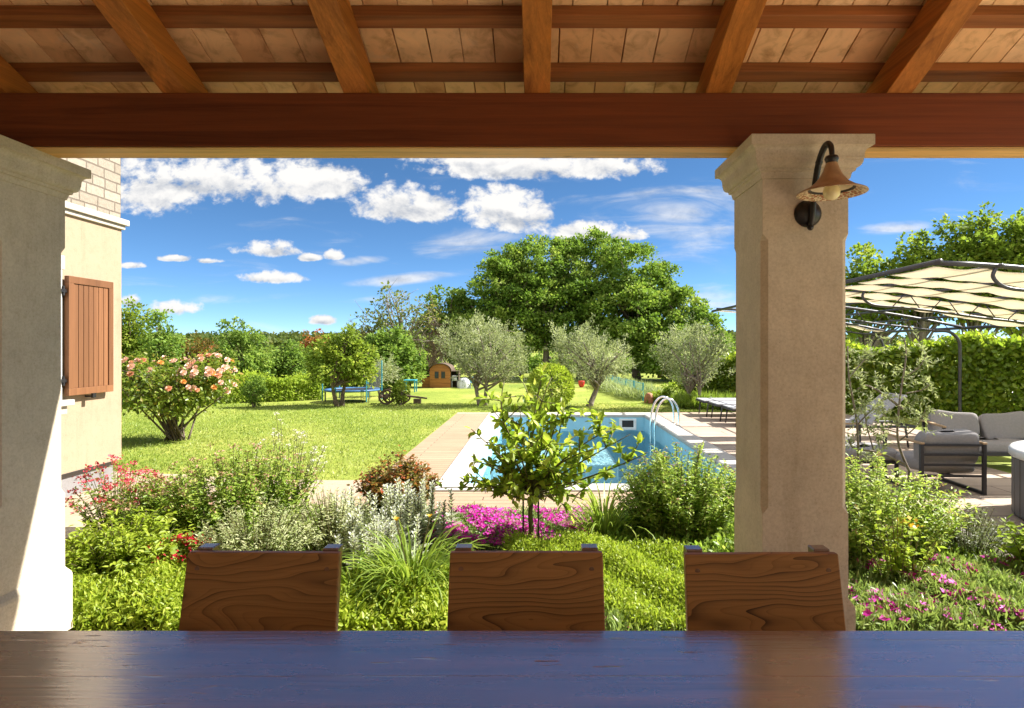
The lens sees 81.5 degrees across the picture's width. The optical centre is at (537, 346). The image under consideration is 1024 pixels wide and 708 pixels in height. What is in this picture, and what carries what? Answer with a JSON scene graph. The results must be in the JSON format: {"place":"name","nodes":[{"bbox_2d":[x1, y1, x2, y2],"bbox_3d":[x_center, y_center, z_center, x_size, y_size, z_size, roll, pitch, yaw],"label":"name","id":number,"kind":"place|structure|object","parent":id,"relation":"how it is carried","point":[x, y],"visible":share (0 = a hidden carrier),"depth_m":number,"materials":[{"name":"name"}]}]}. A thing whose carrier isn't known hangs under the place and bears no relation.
{"place":"outdoors","nodes":[
{"label":"outdoors","id":0,"kind":"place"},
{"bbox_2d":[0,134,90,630],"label":"stone pillar","id":1,"kind":"structure","parent":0,"point":[38,188],"depth_m":2.88,"materials":[{"name":"paint"}]},
{"bbox_2d":[65,471,366,526],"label":"garden path","id":2,"kind":"structure","parent":0,"point":[75,517],"depth_m":6.56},
{"bbox_2d":[179,543,342,630],"bbox_3d":[-0.807,1.034,1.520,0.455,0.873,0.569,0,0,1],"label":"dining chair","id":3,"kind":"object","parent":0,"point":[233,590],"visible":0.51,"depth_m":1.72,"materials":[{"name":"wood"}]},
{"bbox_2d":[422,375,429,387],"bbox_3d":[-4.460,1.378,23.900,0.412,0.484,0.700,0,0,0],"label":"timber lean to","id":4,"kind":"object","parent":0,"point":[426,382],"visible":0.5,"depth_m":23.60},
{"bbox_2d":[450,370,459,386],"bbox_3d":[-3.310,1.286,23.825,0.378,0.668,0.550,0,0,0],"label":"open shelter","id":5,"kind":"object","parent":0,"point":[453,372],"visible":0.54,"depth_m":24.00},
{"bbox_2d":[457,378,470,388],"bbox_3d":[-2.901,1.419,23.410,0.565,0.402,0.613,0,0,0],"label":"covered heap","id":6,"kind":"object","parent":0,"point":[460,383],"visible":0.82,"depth_m":23.18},
{"bbox_2d":[0,631,1023,707],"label":"dining table","id":7,"kind":"object","parent":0,"point":[511,669],"visible":1,"depth_m":1.33,"materials":[{"name":"wood"}]},
{"bbox_2d":[447,544,604,630],"bbox_3d":[-0.034,1.034,1.520,0.455,0.873,0.569,0,0,0],"label":"dining chair","id":8,"kind":"object","parent":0,"point":[526,590],"visible":0.49,"depth_m":1.72,"materials":[{"name":"wood"}]},
{"bbox_2d":[65,514,1016,630],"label":"bed soil","id":9,"kind":"structure","parent":0,"point":[68,530],"depth_m":4.77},
{"bbox_2d":[65,454,169,535],"bbox_3d":[-3.397,1.244,4.856,0.775,0.756,0.699,0,0,0],"label":"valerian","id":10,"kind":"object","parent":9,"relation":"on","point":[121,484],"visible":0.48,"depth_m":4.77,"materials":[{"name":"pink plant"}]},
{"bbox_2d":[65,505,196,575],"bbox_3d":[-2.752,1.349,3.941,0.962,0.547,0.766,0,0,0],"label":"leafy perennial","id":11,"kind":"object","parent":9,"relation":"on","point":[117,551],"visible":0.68,"depth_m":3.81,"materials":[{"name":"green plant"}]},
{"bbox_2d":[65,527,230,630],"bbox_3d":[-2.460,1.462,3.759,1.950,0.372,1.358,0,0,0],"label":"leafy cover","id":12,"kind":"object","parent":9,"relation":"on","point":[150,593],"visible":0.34,"depth_m":3.31,"materials":[{"name":"green plant"}]},
{"bbox_2d":[96,471,215,541],"bbox_3d":[-3.044,1.312,4.731,0.839,0.622,0.747,0,0,39],"label":"spirea bush","id":13,"kind":"object","parent":9,"relation":"on","point":[126,511],"visible":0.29,"depth_m":4.60,"materials":[{"name":"green plant"}]},
{"bbox_2d":[135,531,215,565],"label":"red geranium","id":14,"kind":"object","parent":9,"relation":"on","point":[188,541],"visible":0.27,"depth_m":3.91,"materials":[{"name":"green plant"}]},
{"bbox_2d":[137,442,322,545],"bbox_3d":[-2.413,1.182,4.718,1.380,0.887,1.040,0,0,26],"label":"spirea bush","id":15,"kind":"object","parent":9,"relation":"on","point":[247,487],"visible":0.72,"depth_m":4.57,"materials":[{"name":"green plant"}]},
{"bbox_2d":[65,502,436,572],"bbox_3d":[-2.284,1.531,4.726,2.852,0.283,1.924,0,0,0],"label":"mixed cover","id":16,"kind":"object","parent":9,"relation":"on","point":[366,513],"visible":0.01,"depth_m":5.16,"materials":[{"name":"green plant"}]},
{"bbox_2d":[193,492,322,550],"bbox_3d":[-1.923,1.314,4.040,0.900,0.649,0.661,0,0,0],"label":"artemisia","id":17,"kind":"object","parent":9,"relation":"on","point":[262,539],"visible":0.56,"depth_m":4.00,"materials":[{"name":"plant"}]},
{"bbox_2d":[252,411,327,525],"bbox_3d":[-2.129,1.084,5.060,0.677,1.074,0.377,0,0,0],"label":"white gaura","id":18,"kind":"object","parent":9,"relation":"on","point":[299,453],"visible":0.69,"depth_m":5.05,"materials":[{"name":"plant"}]},
{"bbox_2d":[280,486,372,550],"bbox_3d":[-1.510,1.322,4.333,0.721,0.600,0.547,0,0,-16],"label":"artemisia","id":19,"kind":"object","parent":9,"relation":"on","point":[326,521],"visible":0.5,"depth_m":4.30,"materials":[{"name":"plant"}]},
{"bbox_2d":[340,546,413,612],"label":"daylily","id":20,"kind":"object","parent":9,"relation":"on","point":[358,571],"visible":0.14,"depth_m":3.54,"materials":[{"name":"green plant"}]},
{"bbox_2d":[331,479,424,546],"bbox_3d":[-1.265,1.331,4.604,0.796,0.581,0.685,0,0,0],"label":"lambs ear","id":21,"kind":"object","parent":9,"relation":"on","point":[408,506],"visible":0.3,"depth_m":4.53},
{"bbox_2d":[334,503,432,573],"bbox_3d":[-1.076,1.380,4.157,0.717,0.483,0.656,0,0,0],"label":"lambs ear","id":22,"kind":"object","parent":9,"relation":"on","point":[381,526],"visible":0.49,"depth_m":4.12},
{"bbox_2d":[338,554,449,630],"bbox_3d":[-1.019,1.490,3.547,1.417,0.337,1.029,0,0,0],"label":"leafy cover","id":23,"kind":"object","parent":9,"relation":"on","point":[427,611],"visible":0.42,"depth_m":3.29,"materials":[{"name":"green plant"}]},
{"bbox_2d":[347,445,442,513],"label":"photinia shrub","id":24,"kind":"object","parent":9,"relation":"on","point":[415,474],"visible":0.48,"depth_m":5.32,"materials":[{"name":"red plant"}]},
{"bbox_2d":[341,508,487,622],"bbox_3d":[-0.786,1.324,3.675,1.126,0.597,1.172,0,0,0],"label":"daylily","id":25,"kind":"object","parent":9,"relation":"on","point":[429,560],"visible":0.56,"depth_m":3.65,"materials":[{"name":"green plant"}]},
{"bbox_2d":[378,476,461,550],"bbox_3d":[-0.952,1.347,4.782,0.654,0.548,0.641,0,0,0],"label":"lambs ear","id":26,"kind":"object","parent":9,"relation":"on","point":[420,507],"visible":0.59,"depth_m":4.71},
{"bbox_2d":[419,501,606,550],"bbox_3d":[-0.293,1.540,5.134,1.809,0.215,1.216,0,0,0],"label":"pink flower carpet","id":27,"kind":"object","parent":9,"relation":"on","point":[492,522],"visible":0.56,"depth_m":5.08,"materials":[{"name":"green plant"}]},
{"bbox_2d":[537,481,538,537],"bbox_3d":[0.003,1.335,4.670,0.015,0.670,0.014,0,0,0],"label":"plant stake","id":28,"kind":"object","parent":9,"relation":"on","point":[538,516],"visible":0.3,"depth_m":4.66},
{"bbox_2d":[430,364,647,534],"bbox_3d":[-0.004,0.893,4.685,1.625,1.514,0.968,0,0,0],"label":"lemon tree","id":29,"kind":"object","parent":9,"relation":"on","point":[546,475],"visible":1,"depth_m":4.62,"materials":[{"name":"green plant"}]},
{"bbox_2d":[498,524,685,630],"bbox_3d":[0.415,1.485,3.922,1.464,0.288,1.668,0,0,0],"label":"sedum cover","id":30,"kind":"object","parent":9,"relation":"on","point":[644,567],"visible":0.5,"depth_m":3.86,"materials":[{"name":"green plant"}]},
{"bbox_2d":[547,474,660,541],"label":"daylily","id":31,"kind":"object","parent":9,"relation":"on","point":[600,522],"visible":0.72,"depth_m":4.85,"materials":[{"name":"green plant"}]},
{"bbox_2d":[605,603,685,630],"bbox_3d":[0.454,1.529,3.223,0.805,0.256,0.409,0,0,0],"label":"pink flower carpet","id":32,"kind":"object","parent":9,"relation":"on","point":[612,624],"visible":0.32,"depth_m":3.18,"materials":[{"name":"green plant"}]},
{"bbox_2d":[611,441,735,546],"bbox_3d":[1.200,1.216,4.992,1.201,0.885,0.906,0,0,0],"label":"spirea bush","id":33,"kind":"object","parent":9,"relation":"on","point":[702,502],"visible":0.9,"depth_m":4.81,"materials":[{"name":"green plant"}]},
{"bbox_2d":[590,506,1009,561],"bbox_3d":[1.890,1.524,4.833,3.042,0.292,1.643,0,0,0],"label":"mixed cover","id":34,"kind":"object","parent":9,"relation":"on","point":[719,542],"visible":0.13,"depth_m":4.63,"materials":[{"name":"green plant"}]},
{"bbox_2d":[845,327,953,496],"bbox_3d":[3.007,0.953,5.160,1.127,2.253,0.575,0,0,0],"label":"young olive","id":35,"kind":"object","parent":9,"relation":"on","point":[879,437],"visible":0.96,"depth_m":5.14,"materials":[{"name":"green plant"}]},
{"bbox_2d":[859,498,947,581],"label":"yellow rose","id":36,"kind":"object","parent":9,"relation":"on","point":[904,553],"visible":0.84,"depth_m":3.79,"materials":[{"name":"green plant"}]},
{"bbox_2d":[845,448,986,564],"bbox_3d":[2.447,1.208,4.414,1.544,0.892,1.109,0,0,0],"label":"spirea bush","id":37,"kind":"object","parent":9,"relation":"on","point":[863,518],"visible":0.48,"depth_m":4.21,"materials":[{"name":"green plant"}]},
{"bbox_2d":[848,548,1023,630],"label":"pink flower carpet","id":38,"kind":"object","parent":9,"relation":"on","point":[987,593],"visible":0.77,"depth_m":3.49,"materials":[{"name":"green plant"}]},
{"bbox_2d":[935,502,1023,557],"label":"rosemary","id":39,"kind":"object","parent":9,"relation":"on","point":[977,538],"visible":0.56,"depth_m":4.38,"materials":[{"name":"green plant"}]},
{"bbox_2d":[989,514,1023,566],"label":"leafy perennial","id":40,"kind":"object","parent":9,"relation":"on","point":[1017,549],"visible":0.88,"depth_m":4.10,"materials":[{"name":"green plant"}]},
{"bbox_2d":[354,413,733,513],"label":"pool deck","id":41,"kind":"structure","parent":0,"point":[439,449],"depth_m":8.39,"materials":[{"name":"stone"}]},
{"bbox_2d":[151,329,950,352],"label":"hill","id":42,"kind":"structure","parent":0,"point":[279,338],"depth_m":167.31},
{"bbox_2d":[113,353,1016,541],"bbox_3d":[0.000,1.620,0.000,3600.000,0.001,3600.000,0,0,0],"label":"lawn","id":43,"kind":"structure","parent":0,"point":[451,395],"depth_m":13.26,"materials":[{"name":"plant"}]},
{"bbox_2d":[61,158,129,497],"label":"house","id":44,"kind":"structure","parent":43,"relation":"on","point":[95,223],"depth_m":6.59,"materials":[{"name":"beige paint"}]},
{"bbox_2d":[61,270,61,399],"bbox_3d":[-4.957,-0.125,5.740,0.043,1.350,0.840,0,0,0],"label":"window","id":45,"kind":"structure","parent":44,"relation":"in","point":[61,270],"depth_m":6.15,"materials":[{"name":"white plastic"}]},
{"bbox_2d":[0,0,1023,157],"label":"terrace roof","id":46,"kind":"structure","parent":44,"relation":"attached to","point":[439,78],"depth_m":2.80,"materials":[{"name":"wood"}]},
{"bbox_2d":[121,296,157,370],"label":"poplar tree","id":47,"kind":"object","parent":43,"relation":"on","point":[131,333],"visible":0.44,"depth_m":18.82,"materials":[{"name":"green plant"}]},
{"bbox_2d":[134,309,189,369],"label":"slender tree","id":48,"kind":"object","parent":43,"relation":"on","point":[168,336],"visible":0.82,"depth_m":17.84,"materials":[{"name":"green plant"}]},
{"bbox_2d":[121,351,244,440],"bbox_3d":[-6.317,0.862,10.256,2.042,1.583,2.103,0,0,45],"label":"rose bush","id":49,"kind":"object","parent":43,"relation":"on","point":[175,390],"visible":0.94,"depth_m":10.04,"materials":[{"name":"green plant"}]},
{"bbox_2d":[173,332,225,365],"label":"pink shrub","id":50,"kind":"object","parent":43,"relation":"on","point":[202,347],"visible":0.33,"depth_m":20.78,"materials":[{"name":"green plant"}]},
{"bbox_2d":[121,367,325,407],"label":"hedge","id":51,"kind":"object","parent":43,"relation":"on","point":[292,384],"visible":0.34,"depth_m":17.64,"materials":[{"name":"green plant"}]},
{"bbox_2d":[209,315,278,384],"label":"cherry tree","id":52,"kind":"object","parent":43,"relation":"on","point":[248,359],"visible":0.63,"depth_m":20.35,"materials":[{"name":"green plant"}]},
{"bbox_2d":[121,353,368,394],"bbox_3d":[-11.123,0.955,21.589,10.133,1.611,1.445,0,0,-34],"label":"border hedge","id":53,"kind":"object","parent":43,"relation":"on","point":[182,364],"visible":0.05,"depth_m":22.77,"materials":[{"name":"green plant"}]},
{"bbox_2d":[239,374,268,407],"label":"round shrub","id":54,"kind":"object","parent":43,"relation":"on","point":[252,393],"visible":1,"depth_m":15.83,"materials":[{"name":"green plant"}]},
{"bbox_2d":[263,338,315,386],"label":"plum tree","id":55,"kind":"object","parent":43,"relation":"on","point":[293,357],"visible":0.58,"depth_m":21.77,"materials":[{"name":"green plant"}]},
{"bbox_2d":[299,328,329,352],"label":"maple tree","id":56,"kind":"object","parent":43,"relation":"on","point":[308,341],"visible":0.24,"depth_m":28.70,"materials":[{"name":"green plant"}]},
{"bbox_2d":[302,322,379,406],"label":"fruit tree","id":57,"kind":"object","parent":43,"relation":"on","point":[346,369],"visible":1,"depth_m":16.02,"materials":[{"name":"green plant"}]},
{"bbox_2d":[322,360,381,403],"bbox_3d":[-5.500,1.003,17.600,1.664,1.207,1.654,0,0,0],"label":"trampoline","id":58,"kind":"object","parent":43,"relation":"on","point":[354,389],"visible":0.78,"depth_m":17.38,"materials":[{"name":"blue metal"}]},
{"bbox_2d":[369,353,402,394],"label":"olive tree","id":59,"kind":"object","parent":43,"relation":"on","point":[388,367],"visible":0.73,"depth_m":19.38,"materials":[{"name":"green plant"}]},
{"bbox_2d":[360,322,428,389],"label":"pear tree","id":60,"kind":"object","parent":43,"relation":"on","point":[405,353],"visible":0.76,"depth_m":22.58,"materials":[{"name":"green plant"}]},
{"bbox_2d":[336,279,456,357],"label":"walnut tree","id":61,"kind":"object","parent":43,"relation":"on","point":[380,323],"visible":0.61,"depth_m":26.79,"materials":[{"name":"green plant"}]},
{"bbox_2d":[390,378,411,404],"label":"round shrub","id":62,"kind":"object","parent":43,"relation":"on","point":[399,389],"visible":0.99,"depth_m":16.44,"materials":[{"name":"green plant"}]},
{"bbox_2d":[378,388,426,404],"bbox_3d":[-3.830,1.406,16.923,1.343,0.428,0.720,0,0,-4],"label":"wooden cart","id":63,"kind":"object","parent":43,"relation":"on","point":[384,397],"visible":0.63,"depth_m":16.83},
{"bbox_2d":[411,313,457,374],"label":"tree","id":64,"kind":"object","parent":43,"relation":"on","point":[432,360],"visible":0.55,"depth_m":28.50,"materials":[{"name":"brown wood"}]},
{"bbox_2d":[428,363,454,387],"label":"garden shed","id":65,"kind":"structure","parent":43,"relation":"on","point":[440,375],"depth_m":23.50,"materials":[{"name":"brown wood"}]},
{"bbox_2d":[412,284,492,367],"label":"oak tree","id":66,"kind":"object","parent":43,"relation":"on","point":[452,306],"visible":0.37,"depth_m":30.28,"materials":[{"name":"green plant"}]},
{"bbox_2d":[433,308,534,405],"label":"olive tree","id":67,"kind":"object","parent":43,"relation":"on","point":[485,371],"visible":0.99,"depth_m":16.32,"materials":[{"name":"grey plant"}]},
{"bbox_2d":[450,241,549,377],"bbox_3d":[-1.595,-1.885,29.571,5.384,7.175,5.244,0,0,44],"label":"oak tree","id":68,"kind":"object","parent":43,"relation":"on","point":[486,305],"visible":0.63,"depth_m":28.83,"materials":[{"name":"green plant"}]},
{"bbox_2d":[505,349,539,372],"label":"background tree","id":69,"kind":"object","parent":43,"relation":"on","point":[525,361],"visible":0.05,"depth_m":37.34,"materials":[{"name":"green plant"}]},
{"bbox_2d":[491,233,598,374],"bbox_3d":[0.302,-2.131,30.601,6.024,7.647,6.362,0,0,0],"label":"oak tree","id":70,"kind":"object","parent":43,"relation":"on","point":[558,251],"visible":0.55,"depth_m":29.10,"materials":[{"name":"green plant"}]},
{"bbox_2d":[537,308,553,376],"bbox_3d":[0.425,-0.243,29.481,2.072,3.852,0.892,0,0,4],"label":"bare trunk","id":71,"kind":"object","parent":43,"relation":"on","point":[545,356],"visible":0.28,"depth_m":29.44,"materials":[{"name":"brown plant"}]},
{"bbox_2d":[524,350,576,373],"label":"background tree","id":72,"kind":"object","parent":43,"relation":"on","point":[531,365],"visible":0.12,"depth_m":36.83,"materials":[{"name":"green plant"}]},
{"bbox_2d":[526,362,575,410],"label":"clipped ball shrub","id":73,"kind":"object","parent":43,"relation":"on","point":[569,392],"visible":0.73,"depth_m":14.92,"materials":[{"name":"green plant"}]},
{"bbox_2d":[435,413,735,491],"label":"swimming pool","id":74,"kind":"structure","parent":43,"relation":"in","point":[668,433],"depth_m":11.16,"materials":[{"name":"blue liquid"}]},
{"bbox_2d":[485,431,688,483],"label":"pool water","id":75,"kind":"structure","parent":74,"relation":"in","point":[602,453],"depth_m":10.98,"materials":[{"name":"blue liquid"}]},
{"bbox_2d":[649,396,680,471],"bbox_3d":[2.570,1.848,12.050,0.560,1.685,0.537,0,0,0],"label":"pool ladder","id":76,"kind":"object","parent":74,"relation":"attached to","point":[670,400],"visible":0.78,"depth_m":12.02,"materials":[{"name":"metal"}]},
{"bbox_2d":[543,313,642,406],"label":"olive tree","id":77,"kind":"object","parent":43,"relation":"on","point":[596,377],"visible":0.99,"depth_m":15.94,"materials":[{"name":"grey plant"}]},
{"bbox_2d":[543,225,644,370],"bbox_3d":[2.884,-2.377,30.701,5.874,8.119,6.268,0,0,0],"label":"oak tree","id":78,"kind":"object","parent":43,"relation":"on","point":[576,274],"visible":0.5,"depth_m":29.54,"materials":[{"name":"green plant"}]},
{"bbox_2d":[585,350,639,373],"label":"background tree","id":79,"kind":"object","parent":43,"relation":"on","point":[623,369],"visible":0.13,"depth_m":36.30,"materials":[{"name":"green plant"}]},
{"bbox_2d":[586,377,663,399],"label":"rough grass","id":80,"kind":"structure","parent":43,"relation":"on","point":[619,388],"depth_m":19.19,"materials":[{"name":"green plant"}]},
{"bbox_2d":[606,375,643,400],"bbox_3d":[2.925,1.345,20.649,0.043,0.550,5.760,0,0,-5],"label":"wire fence","id":81,"kind":"object","parent":43,"relation":"on","point":[634,381],"visible":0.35,"depth_m":18.93,"materials":[{"name":"metal"}]},
{"bbox_2d":[586,240,688,378],"bbox_3d":[4.931,-1.895,29.125,5.413,7.156,5.830,0,0,0],"label":"oak tree","id":82,"kind":"object","parent":43,"relation":"on","point":[643,285],"visible":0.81,"depth_m":28.48,"materials":[{"name":"green plant"}]},
{"bbox_2d":[644,393,652,403],"bbox_3d":[3.193,1.469,17.094,0.279,0.301,0.293,0,0,0],"label":"terracotta pot","id":83,"kind":"object","parent":43,"relation":"on","point":[649,396],"visible":0.96,"depth_m":17.00,"materials":[{"name":"ceramic"}]},
{"bbox_2d":[643,390,672,403],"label":"round shrub","id":84,"kind":"object","parent":43,"relation":"on","point":[656,395],"visible":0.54,"depth_m":17.02,"materials":[{"name":"green plant"}]},
{"bbox_2d":[660,375,706,404],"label":"round shrub","id":85,"kind":"object","parent":43,"relation":"on","point":[667,389],"visible":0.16,"depth_m":16.83,"materials":[{"name":"green plant"}]},
{"bbox_2d":[637,284,735,381],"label":"oak tree","id":86,"kind":"object","parent":43,"relation":"on","point":[699,309],"visible":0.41,"depth_m":28.00,"materials":[{"name":"green plant"}]},
{"bbox_2d":[647,312,735,408],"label":"olive tree","id":87,"kind":"object","parent":43,"relation":"on","point":[697,377],"visible":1,"depth_m":15.43,"materials":[{"name":"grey plant"}]},
{"bbox_2d":[669,388,735,409],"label":"rough grass","id":88,"kind":"structure","parent":43,"relation":"on","point":[682,398],"depth_m":15.42,"materials":[{"name":"green plant"}]},
{"bbox_2d":[845,423,860,464],"bbox_3d":[3.980,1.247,8.363,0.760,0.690,0.705,0,0,-2],"label":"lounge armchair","id":89,"kind":"object","parent":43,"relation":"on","point":[859,426],"visible":0.02,"depth_m":8.03,"materials":[{"name":"grey fabric"}]},
{"bbox_2d":[701,329,1023,418],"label":"laurel hedge","id":90,"kind":"object","parent":43,"relation":"on","point":[988,381],"visible":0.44,"depth_m":13.07,"materials":[{"name":"green plant"}]},
{"bbox_2d":[845,442,898,481],"bbox_3d":[3.960,1.393,7.250,0.589,0.399,0.582,0,0,0],"label":"footstool","id":91,"kind":"object","parent":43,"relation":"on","point":[850,451],"visible":0.3,"depth_m":6.98,"materials":[{"name":"fabric"}]},
{"bbox_2d":[845,241,938,348],"bbox_3d":[10.841,-0.874,19.002,3.771,5.054,2.514,0,0,-11],"label":"linden tree","id":92,"kind":"object","parent":43,"relation":"on","point":[869,252],"visible":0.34,"depth_m":18.71,"materials":[{"name":"green plant"}]},
{"bbox_2d":[869,228,982,342],"bbox_3d":[11.942,-1.032,18.454,3.396,5.399,2.882,0,0,0],"label":"linden tree","id":93,"kind":"object","parent":43,"relation":"on","point":[918,250],"visible":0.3,"depth_m":18.22,"materials":[{"name":"green plant"}]},
{"bbox_2d":[882,429,987,494],"bbox_3d":[4.483,1.247,6.760,0.705,0.690,0.760,0,0,2],"label":"lounge armchair","id":94,"kind":"object","parent":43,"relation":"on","point":[944,452],"visible":0.89,"depth_m":6.42,"materials":[{"name":"fabric"}]},
{"bbox_2d":[921,410,1023,455],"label":"garden sofa","id":95,"kind":"object","parent":43,"relation":"on","point":[999,433],"visible":0.54,"depth_m":8.13,"materials":[{"name":"fabric"}]},
{"bbox_2d":[924,201,1023,343],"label":"linden tree","id":96,"kind":"object","parent":43,"relation":"on","point":[974,244],"visible":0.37,"depth_m":17.68,"materials":[{"name":"green plant"}]},
{"bbox_2d":[965,207,1023,337],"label":"linden tree","id":97,"kind":"object","parent":43,"relation":"on","point":[1016,227],"visible":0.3,"depth_m":17.25,"materials":[{"name":"green plant"}]},
{"bbox_2d":[121,158,1023,338],"label":"sky","id":98,"kind":"structure","parent":0,"point":[277,245],"materials":[{"name":"blue"}]},
{"bbox_2d":[458,412,1023,526],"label":"sun terrace","id":99,"kind":"structure","parent":0,"point":[714,430],"depth_m":7.65,"materials":[{"name":"stone"}]},
{"bbox_2d":[696,398,735,416],"bbox_3d":[4.730,1.176,13.850,1.944,0.832,0.684,0,0,0],"label":"sun lounger","id":100,"kind":"object","parent":99,"relation":"on","point":[704,400],"visible":0.34,"depth_m":13.72,"materials":[{"name":"metal"}]},
{"bbox_2d":[708,401,735,420],"bbox_3d":[4.780,1.176,13.000,1.944,0.832,0.684,0,0,0],"label":"sun lounger","id":101,"kind":"object","parent":99,"relation":"on","point":[717,403],"visible":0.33,"depth_m":12.96,"materials":[{"name":"metal"}]},
{"bbox_2d":[722,405,735,426],"bbox_3d":[4.830,1.176,12.150,1.944,0.832,0.684,0,0,0],"label":"sun lounger","id":102,"kind":"object","parent":99,"relation":"on","point":[730,407],"visible":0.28,"depth_m":12.17,"materials":[{"name":"metal"}]},
{"bbox_2d":[711,259,1023,411],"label":"pergola","id":103,"kind":"object","parent":99,"relation":"on","point":[985,275],"visible":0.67,"depth_m":9.30,"materials":[{"name":"beige fabric"}]},
{"bbox_2d":[845,392,914,447],"bbox_3d":[5.000,1.176,9.700,1.944,0.832,0.684,0,0,0],"label":"sun lounger","id":104,"kind":"object","parent":99,"relation":"on","point":[890,404],"visible":0.46,"depth_m":9.51,"materials":[{"name":"fabric"}]},
{"bbox_2d":[1008,440,1023,518],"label":"hot tub","id":105,"kind":"object","parent":99,"relation":"on","point":[1016,450],"visible":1,"depth_m":5.53,"materials":[{"name":"grey plastic"}]},
{"bbox_2d":[683,545,845,630],"bbox_3d":[0.652,1.034,1.508,0.455,0.873,0.569,0,0,-1],"label":"dining chair","id":106,"kind":"object","parent":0,"point":[763,591],"visible":0.55,"depth_m":1.70,"materials":[{"name":"wood"}]},
{"bbox_2d":[715,134,874,630],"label":"stone pillar","id":107,"kind":"structure","parent":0,"point":[789,494],"depth_m":2.70,"materials":[{"name":"stone"}]},
{"bbox_2d":[794,141,868,230],"bbox_3d":[1.227,-0.702,2.522,0.273,0.357,0.354,0,0,0],"label":"wall lamp","id":108,"kind":"object","parent":107,"relation":"attached to","point":[833,182],"visible":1,"depth_m":2.52,"materials":[{"name":"black metal"}]},
{"bbox_2d":[951,527,1023,540],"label":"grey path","id":109,"kind":"structure","parent":0,"point":[995,531],"depth_m":5.16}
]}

